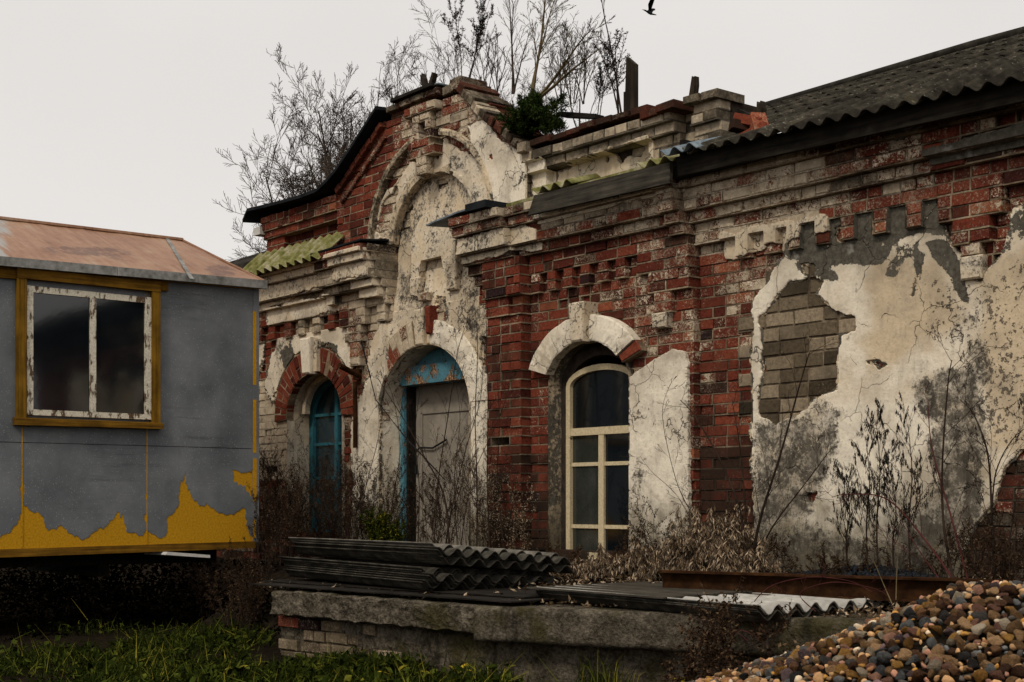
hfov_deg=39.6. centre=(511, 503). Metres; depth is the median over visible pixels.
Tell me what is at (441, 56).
bare tree
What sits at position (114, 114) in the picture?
sky
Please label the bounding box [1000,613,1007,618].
pebble
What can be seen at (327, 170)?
bare tree
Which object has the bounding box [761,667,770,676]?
pebble
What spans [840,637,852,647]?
pebble
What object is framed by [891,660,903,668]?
pebble
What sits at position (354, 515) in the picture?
dead thicket
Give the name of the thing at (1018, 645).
pebble
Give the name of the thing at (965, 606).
pebble
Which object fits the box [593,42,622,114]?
dry weed
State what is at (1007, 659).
pebble
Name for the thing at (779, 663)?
pebble
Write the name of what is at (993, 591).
pebble
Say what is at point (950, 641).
pebble
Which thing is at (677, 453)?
sapling
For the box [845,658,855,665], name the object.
pebble
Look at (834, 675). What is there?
pebble
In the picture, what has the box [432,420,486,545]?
dead weed
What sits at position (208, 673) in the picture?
leafy weed
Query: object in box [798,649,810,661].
pebble
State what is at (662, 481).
sapling
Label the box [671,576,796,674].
bramble
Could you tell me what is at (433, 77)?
charred post
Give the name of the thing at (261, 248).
bare tree
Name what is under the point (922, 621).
pebble
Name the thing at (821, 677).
gravel
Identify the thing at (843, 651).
pebble
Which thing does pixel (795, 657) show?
pebble
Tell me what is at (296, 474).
dead thicket
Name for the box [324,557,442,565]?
spacer board
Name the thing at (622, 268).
brick building
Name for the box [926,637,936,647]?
pebble
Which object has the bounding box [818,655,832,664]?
pebble
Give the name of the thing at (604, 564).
withered clump
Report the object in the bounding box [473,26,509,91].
roof bush
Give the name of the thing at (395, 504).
dead weed
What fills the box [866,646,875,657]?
pebble
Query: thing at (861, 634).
pebble
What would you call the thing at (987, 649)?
pebble
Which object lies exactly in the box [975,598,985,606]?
pebble
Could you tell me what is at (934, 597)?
pebble
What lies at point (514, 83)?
roof sapling
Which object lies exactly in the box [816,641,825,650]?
pebble
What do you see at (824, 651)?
pebble
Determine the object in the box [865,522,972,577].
dead weed
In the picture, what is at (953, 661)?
pebble
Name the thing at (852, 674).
pebble
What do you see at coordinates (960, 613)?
pebble
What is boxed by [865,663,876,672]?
pebble
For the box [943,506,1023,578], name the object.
dead weed
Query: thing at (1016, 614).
pebble
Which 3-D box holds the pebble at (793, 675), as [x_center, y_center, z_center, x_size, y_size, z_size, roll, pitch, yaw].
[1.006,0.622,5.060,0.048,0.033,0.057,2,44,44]
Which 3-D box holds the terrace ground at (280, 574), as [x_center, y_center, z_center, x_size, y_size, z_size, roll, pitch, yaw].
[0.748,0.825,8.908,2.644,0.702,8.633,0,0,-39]
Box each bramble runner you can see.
[724,615,770,668]
[754,575,887,601]
[800,563,891,611]
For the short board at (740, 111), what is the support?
on the brick building
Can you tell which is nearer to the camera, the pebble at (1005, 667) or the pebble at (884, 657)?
the pebble at (1005, 667)
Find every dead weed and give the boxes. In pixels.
[184,558,234,620]
[198,558,269,634]
[212,536,283,623]
[355,458,385,534]
[377,447,409,540]
[388,477,425,538]
[409,455,451,543]
[418,437,474,543]
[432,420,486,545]
[455,437,505,546]
[469,447,533,548]
[506,482,538,549]
[523,534,582,564]
[610,524,659,573]
[621,489,718,558]
[753,528,797,572]
[779,538,879,574]
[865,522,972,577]
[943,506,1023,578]
[973,533,1023,582]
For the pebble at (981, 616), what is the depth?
5.02 m
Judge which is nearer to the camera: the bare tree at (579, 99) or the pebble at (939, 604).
the pebble at (939, 604)
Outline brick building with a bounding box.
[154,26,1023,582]
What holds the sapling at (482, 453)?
on the terrace ground at (280, 574)
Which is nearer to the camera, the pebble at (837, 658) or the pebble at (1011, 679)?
the pebble at (1011, 679)
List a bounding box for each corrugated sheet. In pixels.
[278,556,550,575]
[280,559,548,576]
[283,568,514,590]
[285,565,554,587]
[286,567,535,589]
[288,537,558,557]
[289,561,562,584]
[289,563,559,586]
[291,545,564,569]
[293,542,569,566]
[295,540,572,565]
[304,552,574,573]
[536,590,883,618]
[536,592,887,621]
[539,589,889,616]
[540,584,892,614]
[545,601,885,622]
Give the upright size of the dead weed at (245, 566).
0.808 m
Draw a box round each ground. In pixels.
[0,564,514,681]
[193,568,909,642]
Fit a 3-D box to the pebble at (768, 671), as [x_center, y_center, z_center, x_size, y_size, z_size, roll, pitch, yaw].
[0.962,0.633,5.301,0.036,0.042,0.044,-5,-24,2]
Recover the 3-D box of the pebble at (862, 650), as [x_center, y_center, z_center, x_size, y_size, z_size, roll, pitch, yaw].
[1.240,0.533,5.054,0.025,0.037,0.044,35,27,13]
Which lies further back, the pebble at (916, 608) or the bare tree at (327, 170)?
the bare tree at (327, 170)
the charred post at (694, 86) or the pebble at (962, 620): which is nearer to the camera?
the pebble at (962, 620)
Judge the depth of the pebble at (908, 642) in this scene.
4.92 m
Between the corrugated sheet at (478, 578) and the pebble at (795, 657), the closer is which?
the pebble at (795, 657)
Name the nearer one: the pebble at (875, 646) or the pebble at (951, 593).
the pebble at (875, 646)
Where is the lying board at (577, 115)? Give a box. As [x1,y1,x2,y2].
[558,111,603,119]
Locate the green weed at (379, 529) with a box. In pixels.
[358,506,408,540]
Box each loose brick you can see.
[728,118,749,132]
[733,113,761,125]
[740,121,768,140]
[750,112,768,136]
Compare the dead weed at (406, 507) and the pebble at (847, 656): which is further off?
the dead weed at (406, 507)
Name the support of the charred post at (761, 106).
on the brick building
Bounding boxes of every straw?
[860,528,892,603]
[895,498,903,599]
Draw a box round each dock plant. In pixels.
[375,664,409,677]
[377,665,406,672]
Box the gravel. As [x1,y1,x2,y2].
[688,580,1023,681]
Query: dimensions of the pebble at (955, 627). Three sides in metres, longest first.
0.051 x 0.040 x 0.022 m
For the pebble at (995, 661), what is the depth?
4.67 m
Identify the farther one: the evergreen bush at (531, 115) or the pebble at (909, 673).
the evergreen bush at (531, 115)
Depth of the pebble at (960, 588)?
5.33 m
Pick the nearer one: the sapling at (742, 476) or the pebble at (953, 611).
the pebble at (953, 611)
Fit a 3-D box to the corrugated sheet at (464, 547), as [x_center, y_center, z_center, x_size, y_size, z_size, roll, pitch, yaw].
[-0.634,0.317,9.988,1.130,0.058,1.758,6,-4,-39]
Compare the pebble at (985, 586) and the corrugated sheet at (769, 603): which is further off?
the corrugated sheet at (769, 603)
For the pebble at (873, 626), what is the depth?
5.26 m
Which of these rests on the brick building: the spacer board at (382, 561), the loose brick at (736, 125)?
the loose brick at (736, 125)
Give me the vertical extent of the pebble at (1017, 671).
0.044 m
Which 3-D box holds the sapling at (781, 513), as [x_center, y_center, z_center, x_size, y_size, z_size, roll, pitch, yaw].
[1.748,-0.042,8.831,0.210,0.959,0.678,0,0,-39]
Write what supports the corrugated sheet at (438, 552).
on the corrugated sheet
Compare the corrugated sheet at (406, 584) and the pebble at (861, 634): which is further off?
the corrugated sheet at (406, 584)
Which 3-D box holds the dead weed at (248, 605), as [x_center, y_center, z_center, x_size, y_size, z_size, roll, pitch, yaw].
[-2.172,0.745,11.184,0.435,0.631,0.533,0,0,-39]
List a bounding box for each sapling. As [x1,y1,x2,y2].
[356,397,388,538]
[375,371,413,526]
[376,363,449,543]
[407,365,429,541]
[430,302,485,542]
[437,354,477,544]
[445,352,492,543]
[447,369,516,544]
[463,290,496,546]
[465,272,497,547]
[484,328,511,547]
[495,0,537,93]
[518,0,615,97]
[587,0,630,113]
[620,453,701,520]
[655,375,703,520]
[657,382,746,549]
[673,471,737,552]
[721,373,776,548]
[745,418,837,559]
[746,332,838,553]
[818,477,950,577]
[875,491,938,577]
[918,377,975,577]
[926,325,993,577]
[948,351,997,578]
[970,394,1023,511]
[989,469,1023,577]
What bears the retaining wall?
on the ground at (266, 651)
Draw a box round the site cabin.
[0,216,267,576]
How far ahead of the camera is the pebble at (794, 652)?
5.42 m
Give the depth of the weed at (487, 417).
11.38 m
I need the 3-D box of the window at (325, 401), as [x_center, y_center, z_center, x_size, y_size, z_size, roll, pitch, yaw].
[-1.769,-0.475,14.473,0.070,1.650,1.020,0,0,-39]
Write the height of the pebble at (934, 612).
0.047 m
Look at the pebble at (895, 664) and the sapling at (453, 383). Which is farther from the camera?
the sapling at (453, 383)
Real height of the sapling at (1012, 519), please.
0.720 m
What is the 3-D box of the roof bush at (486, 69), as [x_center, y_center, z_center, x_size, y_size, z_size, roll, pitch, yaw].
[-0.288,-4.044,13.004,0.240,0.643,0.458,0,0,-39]
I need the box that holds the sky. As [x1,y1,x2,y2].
[0,0,1023,261]
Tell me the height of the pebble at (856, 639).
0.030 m
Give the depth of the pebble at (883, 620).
5.26 m
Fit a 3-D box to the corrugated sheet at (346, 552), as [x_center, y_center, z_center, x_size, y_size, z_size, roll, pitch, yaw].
[-0.620,0.381,10.001,1.130,0.058,1.795,6,-4,-40]
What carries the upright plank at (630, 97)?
on the brick building
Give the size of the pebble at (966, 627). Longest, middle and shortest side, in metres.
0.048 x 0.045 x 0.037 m
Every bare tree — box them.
[212,44,368,260]
[251,0,551,226]
[253,32,492,203]
[253,78,393,252]
[506,10,631,134]
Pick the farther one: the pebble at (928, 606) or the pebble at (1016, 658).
the pebble at (928, 606)
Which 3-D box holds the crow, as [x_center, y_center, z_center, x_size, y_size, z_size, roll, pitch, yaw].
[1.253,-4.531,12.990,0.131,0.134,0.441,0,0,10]
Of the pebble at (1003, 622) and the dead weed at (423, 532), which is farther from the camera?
the dead weed at (423, 532)
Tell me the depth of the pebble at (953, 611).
5.13 m
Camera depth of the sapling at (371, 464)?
12.57 m
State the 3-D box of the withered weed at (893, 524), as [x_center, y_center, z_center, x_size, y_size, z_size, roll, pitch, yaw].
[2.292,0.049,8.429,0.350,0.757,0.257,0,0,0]
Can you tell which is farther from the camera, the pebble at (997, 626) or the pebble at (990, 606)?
the pebble at (990, 606)
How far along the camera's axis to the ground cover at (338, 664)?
8.65 m
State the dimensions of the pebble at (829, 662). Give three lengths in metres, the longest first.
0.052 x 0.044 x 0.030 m
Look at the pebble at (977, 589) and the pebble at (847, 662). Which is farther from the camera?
the pebble at (977, 589)
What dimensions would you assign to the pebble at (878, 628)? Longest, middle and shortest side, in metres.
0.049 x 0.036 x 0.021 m
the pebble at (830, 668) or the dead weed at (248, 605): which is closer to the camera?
the pebble at (830, 668)
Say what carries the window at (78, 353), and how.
in the site cabin
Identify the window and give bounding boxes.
[13,268,163,428]
[309,380,341,531]
[566,363,628,558]
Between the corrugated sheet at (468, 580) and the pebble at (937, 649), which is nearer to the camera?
the pebble at (937, 649)
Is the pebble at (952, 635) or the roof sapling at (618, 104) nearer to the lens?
the pebble at (952, 635)
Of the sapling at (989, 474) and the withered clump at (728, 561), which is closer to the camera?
the sapling at (989, 474)
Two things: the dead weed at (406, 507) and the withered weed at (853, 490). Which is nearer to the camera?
the withered weed at (853, 490)
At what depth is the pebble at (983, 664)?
4.68 m
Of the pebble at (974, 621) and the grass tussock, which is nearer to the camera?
the pebble at (974, 621)
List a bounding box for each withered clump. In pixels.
[548,551,626,582]
[590,542,678,581]
[620,502,769,581]
[683,535,781,572]
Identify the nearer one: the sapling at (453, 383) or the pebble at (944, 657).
the pebble at (944, 657)
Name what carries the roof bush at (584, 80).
on the brick building
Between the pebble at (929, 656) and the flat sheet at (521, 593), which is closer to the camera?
the pebble at (929, 656)
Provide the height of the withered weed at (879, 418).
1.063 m
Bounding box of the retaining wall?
[270,588,879,681]
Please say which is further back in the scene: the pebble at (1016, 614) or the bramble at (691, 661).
the bramble at (691, 661)
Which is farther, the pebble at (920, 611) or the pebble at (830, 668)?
the pebble at (920, 611)
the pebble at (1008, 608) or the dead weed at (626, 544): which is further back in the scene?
the dead weed at (626, 544)
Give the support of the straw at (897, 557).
on the retaining wall
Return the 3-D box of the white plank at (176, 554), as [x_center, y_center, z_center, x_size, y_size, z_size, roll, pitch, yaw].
[-2.889,0.439,12.234,0.412,0.071,0.450,0,0,-39]
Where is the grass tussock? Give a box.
[563,649,647,681]
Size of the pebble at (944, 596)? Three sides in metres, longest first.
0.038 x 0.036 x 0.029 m
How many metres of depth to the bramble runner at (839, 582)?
7.13 m
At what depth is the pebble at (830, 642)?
5.25 m
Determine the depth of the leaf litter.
8.76 m
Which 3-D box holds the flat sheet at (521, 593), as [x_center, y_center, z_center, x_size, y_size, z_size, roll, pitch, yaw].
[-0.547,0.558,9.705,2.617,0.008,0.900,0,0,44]
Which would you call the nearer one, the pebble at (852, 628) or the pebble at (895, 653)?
the pebble at (895, 653)
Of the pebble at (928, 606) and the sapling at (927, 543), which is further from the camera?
the sapling at (927, 543)
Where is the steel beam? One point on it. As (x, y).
(909, 589)
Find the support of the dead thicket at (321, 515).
on the undergrowth
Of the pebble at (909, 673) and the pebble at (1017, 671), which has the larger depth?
the pebble at (909, 673)
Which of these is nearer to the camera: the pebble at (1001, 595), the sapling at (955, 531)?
the pebble at (1001, 595)
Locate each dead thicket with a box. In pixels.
[246,474,311,565]
[248,425,316,558]
[259,424,371,557]
[263,413,397,557]
[286,464,344,556]
[313,458,426,540]
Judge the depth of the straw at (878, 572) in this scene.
7.42 m
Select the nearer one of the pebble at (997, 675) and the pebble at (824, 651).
the pebble at (997, 675)
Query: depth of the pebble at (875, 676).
4.81 m
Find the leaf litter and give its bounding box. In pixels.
[246,560,1017,618]
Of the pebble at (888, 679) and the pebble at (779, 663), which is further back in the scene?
the pebble at (779, 663)
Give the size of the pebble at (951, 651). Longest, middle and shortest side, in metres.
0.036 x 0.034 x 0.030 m
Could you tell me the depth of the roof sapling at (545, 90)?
12.01 m
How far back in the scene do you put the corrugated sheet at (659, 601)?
7.87 m
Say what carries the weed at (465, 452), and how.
on the terrace ground at (280, 574)
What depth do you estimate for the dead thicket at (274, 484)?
13.41 m
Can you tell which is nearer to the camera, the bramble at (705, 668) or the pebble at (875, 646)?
the pebble at (875, 646)
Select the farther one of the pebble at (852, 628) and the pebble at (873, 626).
the pebble at (852, 628)
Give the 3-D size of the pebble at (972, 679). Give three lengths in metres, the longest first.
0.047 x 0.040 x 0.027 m
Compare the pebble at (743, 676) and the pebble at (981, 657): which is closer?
the pebble at (981, 657)
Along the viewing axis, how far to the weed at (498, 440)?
11.35 m
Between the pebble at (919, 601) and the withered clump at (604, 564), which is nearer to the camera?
the pebble at (919, 601)
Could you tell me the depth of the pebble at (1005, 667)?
4.60 m
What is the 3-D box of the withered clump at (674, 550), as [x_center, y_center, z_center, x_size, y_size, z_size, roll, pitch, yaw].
[1.179,0.317,9.351,0.920,0.666,0.996,0,0,0]
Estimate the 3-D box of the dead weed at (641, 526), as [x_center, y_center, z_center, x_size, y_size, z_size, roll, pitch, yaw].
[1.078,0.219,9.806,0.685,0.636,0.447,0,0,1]
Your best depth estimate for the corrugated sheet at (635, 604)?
7.86 m
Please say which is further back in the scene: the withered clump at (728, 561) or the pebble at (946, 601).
the withered clump at (728, 561)
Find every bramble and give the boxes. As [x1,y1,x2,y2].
[660,630,734,681]
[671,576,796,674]
[687,627,796,679]
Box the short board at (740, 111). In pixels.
[737,109,749,114]
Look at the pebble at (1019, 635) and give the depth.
4.83 m
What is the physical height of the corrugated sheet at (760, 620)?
0.057 m
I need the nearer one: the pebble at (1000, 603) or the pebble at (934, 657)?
the pebble at (934, 657)
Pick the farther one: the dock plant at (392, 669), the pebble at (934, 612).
the dock plant at (392, 669)
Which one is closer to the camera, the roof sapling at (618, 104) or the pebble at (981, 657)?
the pebble at (981, 657)
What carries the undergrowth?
on the ground at (266, 651)
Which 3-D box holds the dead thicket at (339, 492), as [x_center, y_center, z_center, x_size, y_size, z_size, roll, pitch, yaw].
[-1.605,-0.153,13.081,0.758,1.350,1.421,0,0,-39]
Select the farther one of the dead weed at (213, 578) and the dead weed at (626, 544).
the dead weed at (213, 578)
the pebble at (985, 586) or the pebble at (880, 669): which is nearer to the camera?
the pebble at (880, 669)
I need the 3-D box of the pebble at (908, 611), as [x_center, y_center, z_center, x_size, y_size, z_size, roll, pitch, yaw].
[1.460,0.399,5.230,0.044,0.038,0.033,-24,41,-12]
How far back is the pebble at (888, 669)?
4.79 m
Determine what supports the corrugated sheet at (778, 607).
on the corrugated sheet at (659, 601)
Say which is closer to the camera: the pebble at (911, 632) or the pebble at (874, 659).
the pebble at (874, 659)
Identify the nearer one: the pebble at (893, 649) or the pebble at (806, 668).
the pebble at (893, 649)
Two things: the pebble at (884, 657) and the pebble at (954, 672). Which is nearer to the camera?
the pebble at (954, 672)
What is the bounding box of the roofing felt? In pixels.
[526,581,752,598]
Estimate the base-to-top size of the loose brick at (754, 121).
0.204 m
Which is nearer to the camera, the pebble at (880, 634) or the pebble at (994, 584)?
the pebble at (880, 634)
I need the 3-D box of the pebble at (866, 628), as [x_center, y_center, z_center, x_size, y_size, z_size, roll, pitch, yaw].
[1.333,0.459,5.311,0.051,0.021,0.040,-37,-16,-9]
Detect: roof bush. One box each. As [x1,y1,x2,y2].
[461,25,499,86]
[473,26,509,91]
[538,25,573,103]
[549,20,591,103]
[559,16,605,104]
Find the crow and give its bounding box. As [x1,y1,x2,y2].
[642,0,655,14]
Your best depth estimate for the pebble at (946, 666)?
4.68 m
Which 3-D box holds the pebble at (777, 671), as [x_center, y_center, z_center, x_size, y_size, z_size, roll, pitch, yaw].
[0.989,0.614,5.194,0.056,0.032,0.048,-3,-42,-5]
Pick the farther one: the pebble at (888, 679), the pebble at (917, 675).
the pebble at (888, 679)
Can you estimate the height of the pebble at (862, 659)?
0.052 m
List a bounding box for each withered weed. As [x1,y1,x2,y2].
[822,458,865,565]
[845,411,888,568]
[849,398,899,567]
[868,451,924,567]
[883,391,937,571]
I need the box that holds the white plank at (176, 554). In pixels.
[145,552,209,557]
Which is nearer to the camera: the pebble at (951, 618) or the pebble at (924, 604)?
the pebble at (951, 618)
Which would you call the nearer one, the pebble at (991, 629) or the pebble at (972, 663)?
the pebble at (972, 663)
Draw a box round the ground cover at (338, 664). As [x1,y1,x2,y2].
[0,598,606,681]
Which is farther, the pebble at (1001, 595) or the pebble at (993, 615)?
the pebble at (1001, 595)
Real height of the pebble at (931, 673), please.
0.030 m
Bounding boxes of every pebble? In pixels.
[719,671,731,677]
[739,673,748,680]
[744,663,752,668]
[761,661,770,668]
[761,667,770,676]
[765,668,774,678]
[774,666,785,675]
[776,659,784,666]
[780,668,792,681]
[786,657,794,667]
[789,649,798,656]
[789,662,798,671]
[789,671,802,681]
[793,652,799,663]
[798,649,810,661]
[801,659,807,666]
[802,664,812,673]
[806,646,816,652]
[809,665,818,672]
[812,656,821,664]
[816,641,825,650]
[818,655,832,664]
[819,648,828,655]
[825,665,835,673]
[826,637,835,652]
[827,660,838,665]
[831,673,845,681]
[832,655,844,661]
[834,664,847,675]
[838,648,851,659]
[839,644,849,649]
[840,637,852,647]
[844,626,855,632]
[844,654,852,658]
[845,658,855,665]
[846,670,859,681]
[847,661,857,670]
[852,636,861,643]
[853,631,864,638]
[856,648,864,655]
[856,654,867,668]
[856,667,867,677]
[860,640,870,649]
[863,621,872,631]
[865,643,881,652]
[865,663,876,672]
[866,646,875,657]
[868,672,881,680]
[869,639,881,644]
[869,656,878,665]
[870,623,880,629]
[873,625,882,631]
[874,648,887,653]
[874,665,885,675]
[876,651,891,663]
[878,631,884,638]
[880,617,891,628]
[881,677,893,681]
[882,628,891,633]
[882,632,895,644]
[885,666,893,676]
[887,639,897,648]
[887,645,899,653]
[891,612,899,623]
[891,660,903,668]
[892,651,898,656]
[894,634,904,643]
[895,670,904,681]
[897,669,909,676]
[898,648,911,660]
[899,606,907,618]
[901,626,908,634]
[903,607,915,616]
[903,619,914,627]
[903,637,913,648]
[905,655,920,665]
[906,670,913,676]
[907,615,916,622]
[907,627,920,638]
[911,669,922,681]
[912,650,925,664]
[914,605,927,611]
[916,599,926,604]
[916,607,926,616]
[917,614,931,622]
[918,617,931,627]
[919,633,926,641]
[922,602,934,606]
[923,603,934,612]
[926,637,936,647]
[926,659,941,675]
[927,654,942,660]
[927,669,934,678]
[929,594,938,601]
[929,625,941,634]
[929,656,942,663]
[930,608,940,616]
[931,644,944,654]
[935,600,944,611]
[938,654,951,661]
[938,669,949,678]
[939,594,949,598]
[939,610,950,619]
[941,598,950,606]
[941,662,952,669]
[943,628,955,635]
[944,615,957,625]
[945,657,957,667]
[946,585,956,589]
[946,624,960,630]
[946,638,955,645]
[947,647,956,657]
[948,632,958,638]
[949,590,955,598]
[949,668,959,676]
[950,609,958,615]
[952,591,965,605]
[954,634,965,651]
[955,584,965,591]
[955,597,966,604]
[957,610,965,618]
[957,616,970,629]
[958,651,970,662]
[962,603,970,609]
[962,623,972,631]
[962,673,975,681]
[964,643,977,652]
[967,633,978,642]
[967,657,978,671]
[970,618,978,632]
[971,604,986,612]
[971,611,990,622]
[971,623,985,634]
[972,584,983,594]
[972,669,987,681]
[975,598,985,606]
[977,653,986,663]
[979,660,991,669]
[980,620,989,628]
[982,582,990,593]
[983,625,996,634]
[984,597,996,604]
[984,647,990,657]
[985,663,995,673]
[987,587,998,595]
[987,603,1000,611]
[987,635,1003,645]
[988,582,999,588]
[988,610,999,620]
[989,670,1004,680]
[990,645,1001,655]
[991,657,1000,664]
[993,599,1007,607]
[994,622,1002,635]
[997,593,1008,598]
[998,663,1012,674]
[999,582,1011,592]
[999,585,1015,592]
[999,618,1009,629]
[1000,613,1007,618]
[1000,634,1013,643]
[1001,655,1014,674]
[1002,595,1013,604]
[1004,585,1016,595]
[1004,606,1014,612]
[1005,620,1022,634]
[1005,676,1017,681]
[1009,654,1020,664]
[1010,609,1023,621]
[1010,640,1023,649]
[1011,665,1023,677]
[1013,629,1023,641]
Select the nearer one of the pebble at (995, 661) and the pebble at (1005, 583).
the pebble at (995, 661)
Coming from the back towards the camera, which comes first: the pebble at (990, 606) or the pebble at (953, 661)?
the pebble at (990, 606)
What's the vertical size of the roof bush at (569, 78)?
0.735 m
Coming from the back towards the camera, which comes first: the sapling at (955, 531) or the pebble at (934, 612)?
the sapling at (955, 531)
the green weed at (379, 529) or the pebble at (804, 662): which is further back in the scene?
the green weed at (379, 529)
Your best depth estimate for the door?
13.24 m
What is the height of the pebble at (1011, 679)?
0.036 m
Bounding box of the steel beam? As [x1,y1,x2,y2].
[658,570,1023,601]
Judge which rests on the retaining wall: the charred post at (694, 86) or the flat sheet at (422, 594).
the flat sheet at (422, 594)
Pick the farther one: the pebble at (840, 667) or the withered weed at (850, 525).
the withered weed at (850, 525)
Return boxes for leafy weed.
[194,669,223,679]
[219,665,259,677]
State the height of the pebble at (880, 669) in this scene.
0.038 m
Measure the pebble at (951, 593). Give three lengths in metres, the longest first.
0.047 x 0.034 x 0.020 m
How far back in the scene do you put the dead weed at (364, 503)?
12.62 m
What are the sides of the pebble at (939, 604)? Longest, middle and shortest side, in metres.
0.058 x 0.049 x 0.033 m
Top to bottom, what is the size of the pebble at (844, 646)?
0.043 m
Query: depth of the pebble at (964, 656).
4.75 m
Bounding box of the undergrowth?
[0,559,295,640]
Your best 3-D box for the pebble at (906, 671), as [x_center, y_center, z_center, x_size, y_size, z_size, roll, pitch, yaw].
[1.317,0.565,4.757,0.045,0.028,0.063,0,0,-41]
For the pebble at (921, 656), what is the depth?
4.83 m
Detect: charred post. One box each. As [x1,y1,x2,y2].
[420,73,427,85]
[429,72,437,82]
[689,76,698,94]
[756,100,766,115]
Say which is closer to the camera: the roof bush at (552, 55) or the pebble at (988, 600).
the pebble at (988, 600)
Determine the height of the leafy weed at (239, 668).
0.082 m
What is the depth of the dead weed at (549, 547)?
10.39 m
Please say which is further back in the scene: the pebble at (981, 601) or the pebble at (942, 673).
the pebble at (981, 601)
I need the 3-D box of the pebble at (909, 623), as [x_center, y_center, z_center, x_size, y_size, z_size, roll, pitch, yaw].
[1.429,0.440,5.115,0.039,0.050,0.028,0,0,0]
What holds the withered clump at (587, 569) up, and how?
on the terrace ground at (280, 574)
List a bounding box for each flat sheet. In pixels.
[250,582,555,602]
[264,578,542,597]
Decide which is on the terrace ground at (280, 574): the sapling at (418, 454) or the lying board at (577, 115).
the sapling at (418, 454)
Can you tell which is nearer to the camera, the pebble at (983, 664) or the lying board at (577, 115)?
the pebble at (983, 664)
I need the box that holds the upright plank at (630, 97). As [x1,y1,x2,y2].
[623,57,637,111]
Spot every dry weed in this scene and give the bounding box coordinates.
[439,0,465,75]
[461,0,501,77]
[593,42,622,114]
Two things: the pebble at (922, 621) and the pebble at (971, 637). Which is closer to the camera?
the pebble at (971, 637)
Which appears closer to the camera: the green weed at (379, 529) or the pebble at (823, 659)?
the pebble at (823, 659)
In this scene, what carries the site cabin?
on the ground at (266, 651)
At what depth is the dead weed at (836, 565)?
8.58 m
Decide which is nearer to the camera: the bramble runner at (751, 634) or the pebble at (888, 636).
the pebble at (888, 636)
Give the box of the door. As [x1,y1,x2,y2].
[400,348,468,544]
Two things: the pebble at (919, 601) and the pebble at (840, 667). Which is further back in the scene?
the pebble at (919, 601)
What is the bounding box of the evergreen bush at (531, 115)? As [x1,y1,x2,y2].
[492,88,572,139]
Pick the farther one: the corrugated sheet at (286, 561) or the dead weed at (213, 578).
the dead weed at (213, 578)
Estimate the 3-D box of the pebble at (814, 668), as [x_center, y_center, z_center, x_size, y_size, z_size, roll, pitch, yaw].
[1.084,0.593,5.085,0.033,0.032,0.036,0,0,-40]

